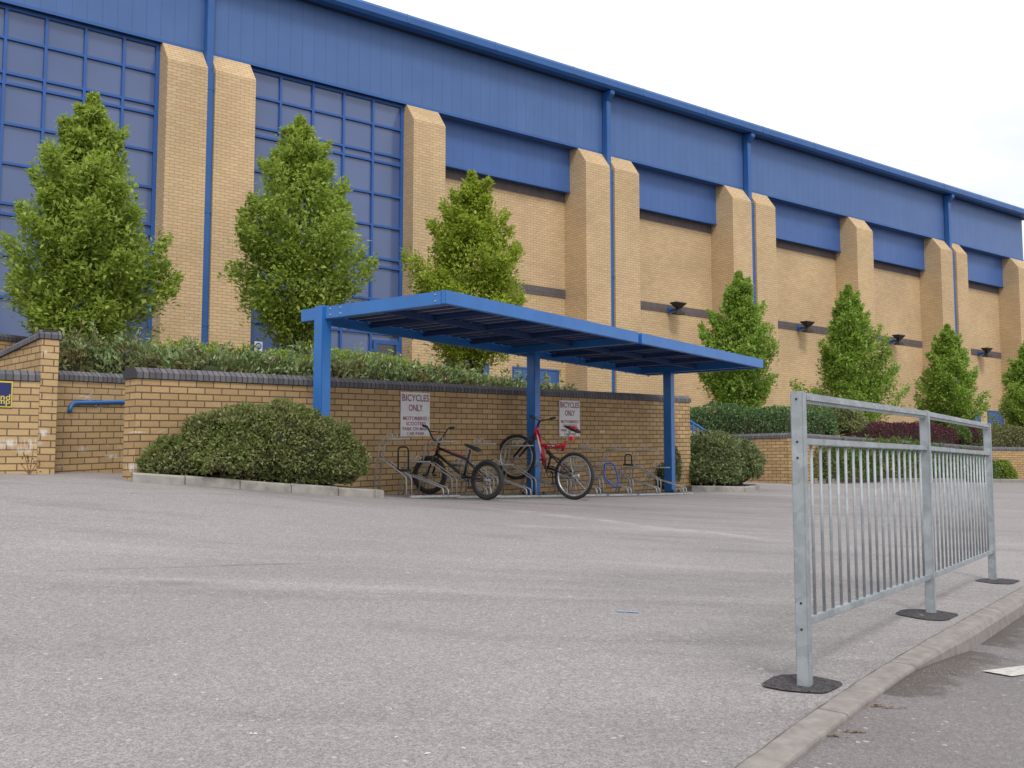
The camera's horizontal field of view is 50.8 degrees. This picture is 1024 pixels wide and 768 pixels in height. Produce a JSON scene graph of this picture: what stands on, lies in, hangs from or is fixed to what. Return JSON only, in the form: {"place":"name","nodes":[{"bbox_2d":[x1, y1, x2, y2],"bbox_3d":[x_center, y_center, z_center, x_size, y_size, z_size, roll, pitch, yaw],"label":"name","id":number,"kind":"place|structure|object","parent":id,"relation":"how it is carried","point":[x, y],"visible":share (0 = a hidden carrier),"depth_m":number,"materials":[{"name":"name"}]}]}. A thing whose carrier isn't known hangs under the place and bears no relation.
{"place":"outdoors","nodes":[
{"label":"outdoors","id":0,"kind":"place"},
{"bbox_2d":[0,472,1023,767],"bbox_3d":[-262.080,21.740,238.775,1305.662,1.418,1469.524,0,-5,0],"label":"car park","id":1,"kind":"structure","parent":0,"point":[322,662],"depth_m":5.13,"materials":[{"name":"grey asphalt"}]},
{"bbox_2d":[0,334,27,350],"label":"brick wall","id":2,"kind":"structure","parent":1,"relation":"on","point":[7,340],"depth_m":18.36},
{"bbox_2d":[0,370,40,473],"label":"brick wall","id":3,"kind":"structure","parent":1,"relation":"on","point":[19,428],"depth_m":11.70,"materials":[{"name":"beige brick"}]},
{"bbox_2d":[0,381,12,407],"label":"wall sign","id":4,"kind":"object","parent":3,"relation":"attached to","point":[6,391],"visible":1,"depth_m":11.62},
{"bbox_2d":[20,447,40,474],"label":"weed","id":5,"kind":"object","parent":1,"relation":"on","point":[29,472],"visible":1,"depth_m":11.48,"materials":[{"name":"beige plant"}]},
{"bbox_2d":[0,329,62,473],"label":"brick wall","id":6,"kind":"structure","parent":1,"relation":"on","point":[38,350],"depth_m":11.92,"materials":[{"name":"beige brick"}]},
{"bbox_2d":[55,370,125,472],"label":"brick wall","id":7,"kind":"structure","parent":1,"relation":"on","point":[89,438],"depth_m":12.83,"materials":[{"name":"beige brick"}]},
{"bbox_2d":[67,400,124,412],"bbox_3d":[-4.896,0.290,13.137,0.148,0.271,1.346,-2,-6,26],"label":"handrail","id":8,"kind":"object","parent":7,"relation":"attached to","point":[70,407],"visible":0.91,"depth_m":12.86,"materials":[{"name":"blue metal"}]},
{"bbox_2d":[131,472,383,498],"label":"planter kerb","id":9,"kind":"structure","parent":1,"relation":"on","point":[338,490],"depth_m":11.66,"materials":[{"name":"concrete"}]},
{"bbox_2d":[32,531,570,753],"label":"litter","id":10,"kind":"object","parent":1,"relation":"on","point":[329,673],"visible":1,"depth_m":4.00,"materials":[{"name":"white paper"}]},
{"bbox_2d":[122,367,690,493],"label":"brick wall","id":11,"kind":"structure","parent":1,"relation":"on","point":[159,401],"depth_m":15.17,"materials":[{"name":"beige brick"}]},
{"bbox_2d":[400,392,429,435],"bbox_3d":[-1.314,0.413,14.702,0.025,0.617,0.556,-4,-7,40],"label":"wall sign","id":12,"kind":"object","parent":11,"relation":"attached to","point":[414,412],"visible":0.98,"depth_m":14.68,"materials":[{"name":"metal"}]},
{"bbox_2d":[559,400,579,435],"bbox_3d":[0.930,0.554,17.385,0.025,0.595,0.546,-4,-7,40],"label":"wall sign","id":13,"kind":"object","parent":11,"relation":"attached to","point":[569,413],"visible":0.82,"depth_m":17.37,"materials":[{"name":"metal"}]},
{"bbox_2d":[373,433,459,497],"bbox_3d":[-1.280,1.042,13.851,0.880,0.810,0.890,-4,-7,40],"label":"cycle rack","id":14,"kind":"object","parent":1,"relation":"on","point":[405,474],"visible":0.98,"depth_m":13.84,"materials":[{"name":"silver metal"}]},
{"bbox_2d":[396,446,410,471],"bbox_3d":[-1.373,0.946,13.640,0.189,0.321,0.034,0,-5,0],"label":"lock","id":15,"kind":"object","parent":14,"relation":"hanging from","point":[405,470],"visible":1,"depth_m":13.63,"materials":[{"name":"black metal"}]},
{"bbox_2d":[413,424,503,499],"bbox_3d":[-0.782,1.025,14.176,0.643,0.990,1.400,4,-7,-38],"label":"bicycle","id":16,"kind":"object","parent":1,"relation":"on","point":[474,478],"visible":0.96,"depth_m":14.19,"materials":[{"name":"metal"}]},
{"bbox_2d":[418,436,501,497],"bbox_3d":[-0.745,1.113,14.488,0.880,0.810,0.890,-4,-7,40],"label":"cycle rack","id":17,"kind":"object","parent":1,"relation":"on","point":[459,477],"visible":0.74,"depth_m":14.46,"materials":[{"name":"silver metal"}]},
{"bbox_2d":[460,439,537,497],"bbox_3d":[-0.210,1.175,15.125,0.880,0.810,0.890,-4,-7,40],"label":"cycle rack","id":18,"kind":"object","parent":1,"relation":"on","point":[505,480],"visible":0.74,"depth_m":15.08,"materials":[{"name":"silver metal"}]},
{"bbox_2d":[301,290,762,494],"bbox_3d":[0.835,0.483,15.484,2.260,2.317,8.460,-4,-6,36],"label":"cycle shelter","id":19,"kind":"object","parent":1,"relation":"on","point":[533,336],"visible":0.94,"depth_m":14.68,"materials":[{"name":"blue paint"}]},
{"bbox_2d":[499,440,567,496],"bbox_3d":[0.325,1.234,15.762,0.880,0.810,0.890,-4,-7,40],"label":"cycle rack","id":20,"kind":"object","parent":1,"relation":"on","point":[532,477],"visible":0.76,"depth_m":15.68,"materials":[{"name":"silver metal"}]},
{"bbox_2d":[500,415,593,499],"bbox_3d":[0.466,1.059,15.573,0.584,1.208,1.609,4,-6,-34],"label":"bicycle","id":21,"kind":"object","parent":1,"relation":"on","point":[543,459],"visible":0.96,"depth_m":15.49,"materials":[{"name":"metal"}]},
{"bbox_2d":[540,442,606,495],"bbox_3d":[0.860,1.292,16.400,0.880,0.810,0.890,-4,-7,40],"label":"cycle rack","id":22,"kind":"object","parent":1,"relation":"on","point":[586,484],"visible":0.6,"depth_m":16.36,"materials":[{"name":"silver metal"}]},
{"bbox_2d":[568,444,636,495],"bbox_3d":[1.395,1.350,17.037,0.880,0.810,0.890,-4,-7,40],"label":"cycle rack","id":23,"kind":"object","parent":1,"relation":"on","point":[599,478],"visible":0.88,"depth_m":16.96,"materials":[{"name":"silver metal"}]},
{"bbox_2d":[603,463,618,486],"bbox_3d":[1.545,1.418,16.806,0.246,0.388,0.024,0,-5,0],"label":"cable lock","id":24,"kind":"object","parent":23,"relation":"hanging from","point":[616,474],"visible":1,"depth_m":16.80,"materials":[{"name":"blue plastic"}]},
{"bbox_2d":[598,445,664,494],"bbox_3d":[1.931,1.408,17.674,0.880,0.810,0.890,-4,-7,40],"label":"cycle rack","id":25,"kind":"object","parent":1,"relation":"on","point":[630,478],"visible":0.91,"depth_m":17.62,"materials":[{"name":"silver metal"}]},
{"bbox_2d":[623,454,633,465],"bbox_3d":[1.894,1.234,17.566,0.169,0.194,0.034,0,-5,0],"label":"lock","id":26,"kind":"object","parent":25,"relation":"hanging from","point":[625,464],"visible":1,"depth_m":17.56,"materials":[{"name":"black metal"}]},
{"bbox_2d":[626,446,692,494],"bbox_3d":[2.466,1.462,18.312,0.880,0.810,0.890,-4,-7,40],"label":"cycle rack","id":27,"kind":"object","parent":1,"relation":"on","point":[652,475],"visible":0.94,"depth_m":18.29,"materials":[{"name":"silver metal"}]},
{"bbox_2d":[655,445,682,489],"bbox_3d":[2.741,1.450,19.721,0.708,1.009,1.060,-2,-5,20],"label":"round shrub","id":28,"kind":"object","parent":1,"relation":"on","point":[660,473],"visible":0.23,"depth_m":19.61,"materials":[{"name":"green plant"}]},
{"bbox_2d":[690,424,699,435],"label":"brick wall","id":29,"kind":"structure","parent":1,"relation":"on","point":[696,429],"depth_m":23.70,"materials":[{"name":"beige brick"}]},
{"bbox_2d":[690,420,705,433],"bbox_3d":[4.008,1.406,23.096,0.697,1.381,0.098,3,-6,-26],"label":"handrail","id":30,"kind":"object","parent":29,"relation":"attached to","point":[696,425],"visible":0.18,"depth_m":23.07,"materials":[{"name":"blue metal"}]},
{"bbox_2d":[685,483,758,491],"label":"planter kerb","id":31,"kind":"structure","parent":1,"relation":"on","point":[753,487],"depth_m":20.06,"materials":[{"name":"concrete"}]},
{"bbox_2d":[691,484,750,485],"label":"planting soil","id":32,"kind":"structure","parent":31,"relation":"in","point":[727,485],"depth_m":21.06,"materials":[{"name":"brown soil"}]},
{"bbox_2d":[689,429,766,485],"bbox_3d":[3.994,1.444,20.975,2.147,1.152,1.380,3,-6,-31],"label":"round shrub","id":33,"kind":"object","parent":32,"relation":"on","point":[719,457],"visible":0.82,"depth_m":20.46,"materials":[{"name":"green plant"}]},
{"bbox_2d":[732,433,790,483],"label":"brick wall","id":34,"kind":"structure","parent":1,"relation":"on","point":[772,447],"depth_m":25.09,"materials":[{"name":"beige brick"}]},
{"bbox_2d":[762,674,841,692],"bbox_3d":[1.077,1.108,4.004,0.250,0.020,0.283,-3,-6,34],"label":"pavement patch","id":35,"kind":"object","parent":1,"relation":"on","point":[788,682],"visible":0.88,"depth_m":3.98,"materials":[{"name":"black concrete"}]},
{"bbox_2d":[735,586,1023,767],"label":"kerb","id":36,"kind":"structure","parent":1,"relation":"on","point":[792,745],"depth_m":4.10,"materials":[{"name":"concrete"}]},
{"bbox_2d":[734,588,1019,767],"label":"kerb joint","id":37,"kind":"object","parent":36,"relation":"on","point":[849,686],"visible":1,"depth_m":3.80,"materials":[{"name":"grey concrete"}]},
{"bbox_2d":[787,433,983,483],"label":"brick wall","id":38,"kind":"structure","parent":1,"relation":"on","point":[828,437],"depth_m":25.58,"materials":[{"name":"beige brick"}]},
{"bbox_2d":[790,391,996,686],"bbox_3d":[2.203,0.720,5.768,0.051,1.204,4.231,-3,-6,33],"label":"pedestrian railing","id":39,"kind":"object","parent":1,"relation":"on","point":[805,619],"visible":0.97,"depth_m":5.03,"materials":[{"name":"metal"}]},
{"bbox_2d":[813,478,1023,483],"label":"planter kerb","id":40,"kind":"structure","parent":1,"relation":"on","point":[816,480],"depth_m":29.45,"materials":[{"name":"concrete"}]},
{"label":"planting soil","id":41,"kind":"structure","parent":40,"relation":"in","visible":0},
{"bbox_2d":[813,434,999,481],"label":"climbing shrubs","id":42,"kind":"object","parent":41,"relation":"on","point":[893,440],"visible":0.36,"depth_m":27.60,"materials":[{"name":"green plant"}]},
{"bbox_2d":[896,609,957,619],"bbox_3d":[2.203,1.223,5.745,0.279,0.020,0.400,-4,-6,35],"label":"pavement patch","id":43,"kind":"object","parent":1,"relation":"on","point":[924,614],"visible":0.92,"depth_m":5.71,"materials":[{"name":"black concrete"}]},
{"bbox_2d":[975,578,1018,583],"bbox_3d":[3.341,1.354,7.432,0.232,0.017,0.377,-4,-6,36],"label":"pavement patch","id":44,"kind":"object","parent":1,"relation":"on","point":[1002,581],"visible":0.97,"depth_m":7.39,"materials":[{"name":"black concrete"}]},
{"bbox_2d":[995,459,1018,478],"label":"bright shrub","id":45,"kind":"object","parent":1,"relation":"on","point":[1006,470],"visible":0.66,"depth_m":35.05,"materials":[{"name":"green plant"}]},
{"bbox_2d":[992,447,1023,478],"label":"brick wall","id":46,"kind":"structure","parent":1,"relation":"on","point":[1014,456],"depth_m":35.48,"materials":[{"name":"beige brick"}]},
{"bbox_2d":[364,0,1023,259],"label":"sky","id":47,"kind":"structure","parent":0,"point":[930,89],"materials":[{"name":"white"}]},
{"bbox_2d":[789,615,1023,767],"bbox_3d":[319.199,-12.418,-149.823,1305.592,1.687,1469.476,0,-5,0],"label":"road","id":48,"kind":"structure","parent":0,"point":[981,725],"depth_m":3.59,"materials":[{"name":"grey asphalt"}]},
{"bbox_2d":[832,704,906,735],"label":"dead leaves","id":49,"kind":"object","parent":48,"relation":"on","point":[861,730],"visible":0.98,"depth_m":3.46,"materials":[{"name":"brown plant"}]},
{"bbox_2d":[868,620,1021,713],"bbox_3d":[3.041,1.347,6.108,0.339,0.080,7.520,-3,-6,34],"label":"grit","id":50,"kind":"object","parent":48,"relation":"on","point":[927,671],"visible":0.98,"depth_m":4.40,"materials":[{"name":"gravel"}]},
{"bbox_2d":[983,665,1023,675],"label":"road marking","id":51,"kind":"object","parent":48,"relation":"on","point":[1014,671],"visible":1,"depth_m":4.50,"materials":[{"name":"paint"}]},
{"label":"terrace","id":52,"kind":"structure","parent":0,"visible":0},
{"bbox_2d":[0,91,186,357],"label":"hornbeam tree","id":53,"kind":"object","parent":52,"relation":"on","point":[73,233],"visible":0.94,"depth_m":17.90,"materials":[{"name":"green plant"}]},
{"bbox_2d":[217,113,379,355],"bbox_3d":[-4.222,-2.237,21.423,3.266,6.433,2.876,0,-5,0],"label":"hornbeam tree","id":54,"kind":"object","parent":52,"relation":"on","point":[298,169],"visible":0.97,"depth_m":20.98,"materials":[{"name":"green plant"}]},
{"bbox_2d":[133,335,489,379],"bbox_3d":[-2.759,-0.086,16.576,6.308,1.222,1.135,4,-7,-38],"label":"privet hedge","id":55,"kind":"object","parent":52,"relation":"on","point":[343,354],"visible":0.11,"depth_m":16.12,"materials":[{"name":"green plant"}]},
{"bbox_2d":[59,317,576,389],"bbox_3d":[-2.234,0.001,15.779,8.904,1.548,2.286,3,-6,-33],"label":"laurel hedge","id":56,"kind":"object","parent":52,"relation":"on","point":[97,358],"visible":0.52,"depth_m":14.24,"materials":[{"name":"green plant"}]},
{"bbox_2d":[399,169,537,373],"bbox_3d":[-0.950,-1.816,24.067,3.158,6.073,3.480,0,-5,0],"label":"hornbeam tree","id":57,"kind":"object","parent":52,"relation":"on","point":[466,226],"visible":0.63,"depth_m":23.68,"materials":[{"name":"green plant"}]},
{"bbox_2d":[0,0,1023,435],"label":"sports hall","id":58,"kind":"structure","parent":52,"relation":"on","point":[634,208],"depth_m":32.32,"materials":[{"name":"brick"}]},
{"bbox_2d":[0,2,160,355],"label":"window","id":59,"kind":"structure","parent":58,"relation":"in","point":[49,63],"depth_m":24.09,"materials":[{"name":"blue glass"}]},
{"bbox_2d":[254,341,261,350],"bbox_3d":[-6.234,-0.923,26.536,0.210,0.240,0.010,4,-6,-38],"label":"door notice","id":60,"kind":"object","parent":58,"relation":"attached to","point":[258,344],"depth_m":26.53,"materials":[{"name":"white paper"}]},
{"bbox_2d":[250,65,404,360],"bbox_3d":[-4.804,-3.177,27.931,4.593,9.303,0.320,4,-6,-38],"label":"window","id":61,"kind":"structure","parent":58,"relation":"in","point":[366,132],"depth_m":28.68,"materials":[{"name":"blue glass"}]},
{"bbox_2d":[373,339,399,365],"bbox_3d":[-3.356,0.196,28.695,0.805,2.720,0.044,4,-6,-38],"label":"door","id":62,"kind":"structure","parent":58,"relation":"in","point":[381,346],"depth_m":28.79,"materials":[{"name":"blue paint"}]},
{"bbox_2d":[444,360,488,374],"bbox_3d":[-1.300,0.546,30.925,1.579,2.420,0.048,4,-6,-38],"label":"door","id":63,"kind":"structure","parent":58,"relation":"in","point":[485,370],"depth_m":31.41,"materials":[{"name":"blue paint"}]},
{"bbox_2d":[512,366,558,384],"bbox_3d":[0.729,0.709,32.517,1.796,2.380,0.048,4,-6,-38],"label":"door","id":64,"kind":"structure","parent":58,"relation":"in","point":[552,373],"depth_m":32.75,"materials":[{"name":"blue paint"}]},
{"bbox_2d":[668,301,686,314],"bbox_3d":[5.508,-2.521,36.252,0.500,0.400,0.522,4,-6,-38],"label":"wall lamp","id":65,"kind":"object","parent":58,"relation":"attached to","point":[678,306],"visible":1,"depth_m":36.11,"materials":[{"name":"black metal"}]},
{"bbox_2d":[797,321,814,332],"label":"wall lamp","id":66,"kind":"object","parent":58,"relation":"attached to","point":[807,325],"visible":1,"depth_m":40.44,"materials":[{"name":"black metal"}]},
{"bbox_2d":[889,334,904,344],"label":"wall lamp","id":67,"kind":"object","parent":58,"relation":"attached to","point":[898,338],"visible":0.94,"depth_m":44.17,"materials":[{"name":"black metal"}]},
{"bbox_2d":[978,347,992,356],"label":"wall lamp","id":68,"kind":"object","parent":58,"relation":"attached to","point":[986,350],"visible":1,"depth_m":48.51,"materials":[{"name":"black metal"}]},
{"bbox_2d":[987,410,1003,424],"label":"door","id":69,"kind":"structure","parent":58,"relation":"in","point":[995,413],"depth_m":49.36,"materials":[{"name":"blue paint"}]},
{"bbox_2d":[693,270,779,412],"bbox_3d":[6.216,-0.739,29.580,2.267,4.911,2.443,5,-7,-43],"label":"hornbeam tree","id":70,"kind":"object","parent":52,"relation":"on","point":[750,337],"visible":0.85,"depth_m":29.29,"materials":[{"name":"green plant"}]},
{"bbox_2d":[690,400,838,435],"bbox_3d":[6.006,0.943,27.290,4.429,1.120,1.750,-1,-5,8],"label":"green hedge","id":71,"kind":"object","parent":52,"relation":"on","point":[755,421],"visible":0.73,"depth_m":26.78,"materials":[{"name":"green plant"}]},
{"bbox_2d":[789,404,870,434],"bbox_3d":[8.211,0.878,28.245,2.132,0.984,1.742,0,-5,0],"label":"round shrub","id":72,"kind":"object","parent":52,"relation":"on","point":[850,420],"visible":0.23,"depth_m":27.68,"materials":[{"name":"green plant"}]},
{"bbox_2d":[789,283,911,435],"bbox_3d":[10.226,-0.544,32.783,3.602,5.087,2.708,0,-5,0],"label":"hornbeam tree","id":73,"kind":"object","parent":52,"relation":"on","point":[845,359],"visible":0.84,"depth_m":32.38,"materials":[{"name":"green plant"}]},
{"bbox_2d":[841,420,958,443],"bbox_3d":[11.459,1.477,31.705,6.322,0.866,1.105,5,-7,-43],"label":"barberry hedge","id":74,"kind":"object","parent":52,"relation":"on","point":[938,432],"visible":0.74,"depth_m":31.09,"materials":[{"name":"purple plant"}]},
{"bbox_2d":[913,323,990,428],"bbox_3d":[14.668,0.106,36.095,2.402,4.387,2.305,0,-5,0],"label":"hornbeam tree","id":75,"kind":"object","parent":52,"relation":"on","point":[947,389],"visible":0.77,"depth_m":35.80,"materials":[{"name":"green plant"}]},
{"bbox_2d":[947,424,972,443],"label":"green shrub","id":76,"kind":"object","parent":52,"relation":"on","point":[964,433],"visible":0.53,"depth_m":34.16,"materials":[{"name":"green plant"}]},
{"bbox_2d":[965,426,978,440],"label":"barberry shrub","id":77,"kind":"object","parent":52,"relation":"on","point":[974,431],"visible":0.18,"depth_m":34.74,"materials":[{"name":"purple plant"}]},
{"bbox_2d":[958,423,1023,446],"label":"variegated hedge","id":78,"kind":"object","parent":52,"relation":"on","point":[1005,435],"visible":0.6,"depth_m":37.10,"materials":[{"name":"green plant"}]},
{"bbox_2d":[987,343,1023,427],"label":"hornbeam tree","id":79,"kind":"object","parent":52,"relation":"on","point":[1013,405],"visible":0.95,"depth_m":39.39,"materials":[{"name":"green plant"}]},
{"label":"planting soil","id":80,"kind":"structure","parent":0,"visible":0},
{"bbox_2d":[135,397,371,486],"bbox_3d":[-2.814,0.638,12.051,2.709,1.017,1.014,3,-6,-32],"label":"spreading shrub","id":81,"kind":"object","parent":80,"relation":"on","point":[284,440],"visible":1,"depth_m":11.79,"materials":[{"name":"green plant"}]}
]}

